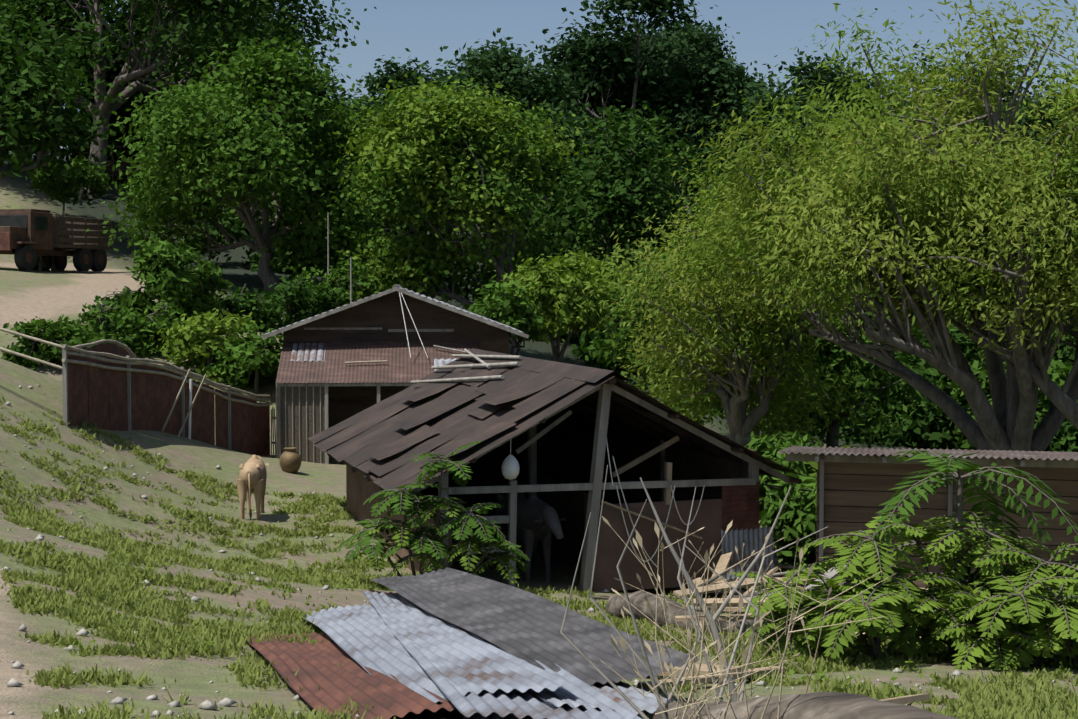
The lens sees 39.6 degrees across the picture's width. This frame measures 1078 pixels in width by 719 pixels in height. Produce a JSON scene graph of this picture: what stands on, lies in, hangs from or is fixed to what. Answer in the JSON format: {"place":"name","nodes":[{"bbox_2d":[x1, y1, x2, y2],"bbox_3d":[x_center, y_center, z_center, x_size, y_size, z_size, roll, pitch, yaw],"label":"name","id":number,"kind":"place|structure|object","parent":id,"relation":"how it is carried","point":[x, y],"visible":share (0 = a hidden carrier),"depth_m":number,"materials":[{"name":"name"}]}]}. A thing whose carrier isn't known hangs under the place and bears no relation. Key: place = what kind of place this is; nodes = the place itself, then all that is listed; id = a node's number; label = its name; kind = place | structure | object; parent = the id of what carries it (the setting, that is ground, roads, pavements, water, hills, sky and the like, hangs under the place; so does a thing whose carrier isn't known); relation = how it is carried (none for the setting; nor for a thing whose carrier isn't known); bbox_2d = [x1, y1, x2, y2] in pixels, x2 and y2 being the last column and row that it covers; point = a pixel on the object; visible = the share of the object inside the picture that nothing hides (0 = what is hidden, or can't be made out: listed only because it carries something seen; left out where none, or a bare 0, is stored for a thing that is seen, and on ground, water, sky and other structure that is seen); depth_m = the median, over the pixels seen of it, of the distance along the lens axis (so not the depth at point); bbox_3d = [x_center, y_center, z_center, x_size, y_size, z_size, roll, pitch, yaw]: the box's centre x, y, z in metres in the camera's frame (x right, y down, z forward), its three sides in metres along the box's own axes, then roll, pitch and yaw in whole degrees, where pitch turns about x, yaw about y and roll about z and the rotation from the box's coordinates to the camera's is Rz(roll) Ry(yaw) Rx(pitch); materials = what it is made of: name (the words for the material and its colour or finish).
{"place":"outdoors","nodes":[
{"label":"outdoors","id":0,"kind":"place"},
{"bbox_2d":[0,148,1077,718],"bbox_3d":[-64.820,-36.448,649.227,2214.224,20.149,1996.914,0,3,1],"label":"ground","id":1,"kind":"structure","parent":0,"point":[70,290],"depth_m":21.79,"materials":[{"name":"beige soil"}]},
{"bbox_2d":[0,209,112,270],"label":"truck","id":2,"kind":"object","parent":1,"relation":"on","point":[27,236],"visible":0.88,"depth_m":59.64,"materials":[{"name":"paint"}]},
{"bbox_2d":[73,144,150,182],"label":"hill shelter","id":3,"kind":"object","parent":1,"relation":"on","point":[112,174],"visible":0.23,"depth_m":91.60,"materials":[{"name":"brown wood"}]},
{"bbox_2d":[0,327,275,455],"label":"pen fence","id":4,"kind":"object","parent":1,"relation":"on","point":[115,387],"visible":0.88,"depth_m":30.02,"materials":[{"name":"brown wood"}]},
{"bbox_2d":[237,455,268,519],"bbox_3d":[-4.665,2.064,24.530,0.429,0.986,1.679,0,3,-5],"label":"cow","id":5,"kind":"object","parent":1,"relation":"on","point":[252,476],"visible":0.98,"depth_m":23.89},
{"bbox_2d":[279,447,301,472],"bbox_3d":[-5.115,2.079,30.815,0.459,0.518,0.452,0,3,1],"label":"clay jar","id":6,"kind":"object","parent":1,"relation":"on","point":[290,459],"visible":0.92,"depth_m":30.66,"materials":[{"name":"beige ceramic"}]},
{"bbox_2d":[328,212,351,302],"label":"poles","id":7,"kind":"object","parent":1,"relation":"on","point":[350,264],"visible":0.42,"depth_m":49.86,"materials":[{"name":"grey wood"}]},
{"bbox_2d":[262,285,528,463],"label":"house","id":8,"kind":"structure","parent":1,"relation":"on","point":[337,365],"depth_m":36.28,"materials":[{"name":"brown wood"}]},
{"bbox_2d":[451,499,470,571],"bbox_3d":[-1.206,2.590,21.204,0.522,1.199,2.042,0,3,-9],"label":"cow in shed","id":9,"kind":"object","parent":1,"relation":"on","point":[454,542],"visible":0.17,"depth_m":20.93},
{"bbox_2d":[247,567,699,718],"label":"sheet pile","id":10,"kind":"object","parent":1,"relation":"on","point":[469,645],"visible":1,"depth_m":9.10,"materials":[{"name":"grey metal"}]},
{"bbox_2d":[0,385,1053,718],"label":"stones","id":11,"kind":"object","parent":1,"relation":"on","point":[206,705],"visible":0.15,"depth_m":9.71,"materials":[{"name":"grey stone"}]},
{"bbox_2d":[493,493,564,582],"bbox_3d":[-0.126,2.549,21.371,0.551,1.266,2.156,-1,3,-23],"label":"cow in shed","id":12,"kind":"object","parent":1,"relation":"on","point":[537,519],"visible":0.77,"depth_m":21.05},
{"bbox_2d":[0,0,1077,666],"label":"tree branches","id":13,"kind":"object","parent":1,"relation":"on","point":[1006,420],"visible":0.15,"depth_m":28.96,"materials":[{"name":"grey plant"}]},
{"bbox_2d":[0,396,1077,718],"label":"grass","id":14,"kind":"structure","parent":1,"relation":"on","point":[114,586],"depth_m":12.47,"materials":[{"name":"green plant"}]},
{"bbox_2d":[1,28,1077,576],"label":"foliage","id":15,"kind":"object","parent":1,"relation":"on","point":[191,146],"visible":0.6,"depth_m":50.59,"materials":[{"name":"green plant"}]},
{"bbox_2d":[4,3,1077,696],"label":"leaves","id":16,"kind":"object","parent":1,"relation":"on","point":[552,289],"visible":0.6,"depth_m":28.61,"materials":[{"name":"green plant"}]},
{"bbox_2d":[4,0,1077,222],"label":"foliage","id":17,"kind":"object","parent":1,"relation":"on","point":[706,76],"visible":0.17,"depth_m":104.75,"materials":[{"name":"green plant"}]},
{"bbox_2d":[308,348,805,591],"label":"cattle shed","id":18,"kind":"structure","parent":1,"relation":"on","point":[529,426],"depth_m":21.60,"materials":[{"name":"brown wood"}]},
{"bbox_2d":[600,478,899,718],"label":"dry weeds","id":19,"kind":"object","parent":1,"relation":"on","point":[712,616],"visible":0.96,"depth_m":6.32,"materials":[{"name":"beige plant"}]},
{"bbox_2d":[560,465,957,718],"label":"debris","id":20,"kind":"object","parent":1,"relation":"on","point":[826,705],"visible":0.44,"depth_m":6.57,"materials":[{"name":"brown wood"}]},
{"bbox_2d":[584,0,1077,444],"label":"yellow foliage","id":21,"kind":"object","parent":1,"relation":"on","point":[1015,213],"visible":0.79,"depth_m":27.92,"materials":[{"name":"green plant"}]},
{"bbox_2d":[777,444,1077,594],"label":"plank shed","id":22,"kind":"structure","parent":1,"relation":"on","point":[854,486],"depth_m":18.52,"materials":[{"name":"brown wood"}]},
{"bbox_2d":[0,0,1077,451],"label":"foliage","id":23,"kind":"object","parent":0,"point":[52,62],"depth_m":70.94,"materials":[{"name":"green plant"}]},
{"bbox_2d":[36,0,1077,147],"label":"sky","id":24,"kind":"structure","parent":0,"point":[768,29],"materials":[{"name":"blue"}]}
]}

